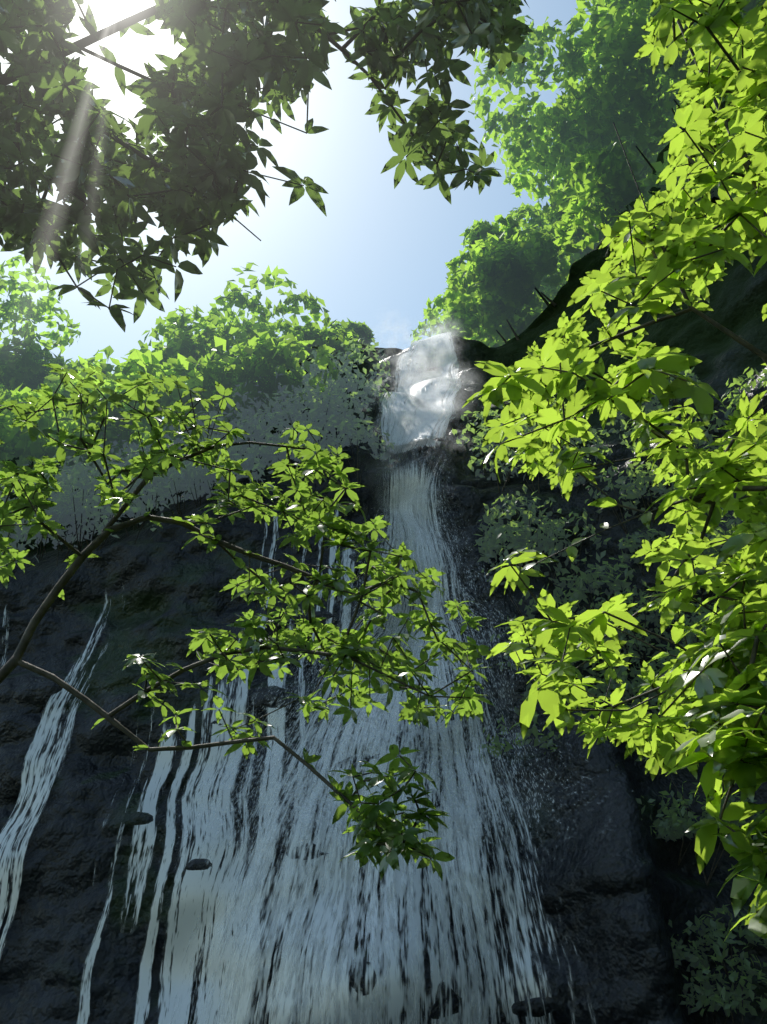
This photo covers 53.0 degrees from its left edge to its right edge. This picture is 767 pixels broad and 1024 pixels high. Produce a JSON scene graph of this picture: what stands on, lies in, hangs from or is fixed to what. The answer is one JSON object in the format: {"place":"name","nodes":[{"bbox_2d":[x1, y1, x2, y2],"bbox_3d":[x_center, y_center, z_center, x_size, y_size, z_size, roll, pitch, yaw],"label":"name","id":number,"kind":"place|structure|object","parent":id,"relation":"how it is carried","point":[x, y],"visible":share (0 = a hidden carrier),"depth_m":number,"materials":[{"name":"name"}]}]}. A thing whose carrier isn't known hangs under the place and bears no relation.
{"place":"outdoors","nodes":[
{"label":"outdoors","id":0,"kind":"place"},
{"bbox_2d":[0,510,353,1023],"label":"waterfall","id":1,"kind":"structure","parent":0,"point":[184,942],"depth_m":18.88,"materials":[{"name":"liquid"}]},
{"bbox_2d":[0,0,607,431],"label":"sky","id":2,"kind":"structure","parent":0,"point":[379,252],"materials":[{"name":"blue"}]},
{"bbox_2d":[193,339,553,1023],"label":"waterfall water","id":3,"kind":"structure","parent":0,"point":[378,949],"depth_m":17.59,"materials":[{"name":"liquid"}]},
{"bbox_2d":[0,16,766,1023],"bbox_3d":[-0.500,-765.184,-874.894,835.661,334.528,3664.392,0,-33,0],"label":"terrain ground","id":4,"kind":"structure","parent":0,"point":[614,884],"depth_m":20.70,"materials":[{"name":"grey stone"}]},
{"bbox_2d":[0,363,493,880],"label":"tree branches","id":5,"kind":"object","parent":4,"relation":"on","point":[378,833],"visible":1,"depth_m":4.51,"materials":[{"name":"green plant"}]},
{"bbox_2d":[0,0,533,331],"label":"tree branches","id":6,"kind":"object","parent":4,"relation":"on","point":[195,190],"visible":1,"depth_m":4.08,"materials":[{"name":"green plant"}]},
{"bbox_2d":[0,0,765,503],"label":"forest","id":7,"kind":"object","parent":4,"relation":"on","point":[514,258],"depth_m":39.97,"materials":[{"name":"green plant"}]},
{"bbox_2d":[0,338,766,1023],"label":"shrub stems","id":8,"kind":"object","parent":4,"relation":"on","point":[80,504],"visible":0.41,"depth_m":25.17,"materials":[{"name":"green plant"}]},
{"bbox_2d":[461,0,766,942],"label":"tree branches","id":9,"kind":"object","parent":4,"relation":"on","point":[713,682],"visible":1,"depth_m":3.46,"materials":[{"name":"green plant"}]},
{"bbox_2d":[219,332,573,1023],"bbox_3d":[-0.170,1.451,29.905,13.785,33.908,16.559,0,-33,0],"label":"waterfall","id":10,"kind":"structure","parent":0,"point":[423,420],"depth_m":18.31,"materials":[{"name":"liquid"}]}
]}

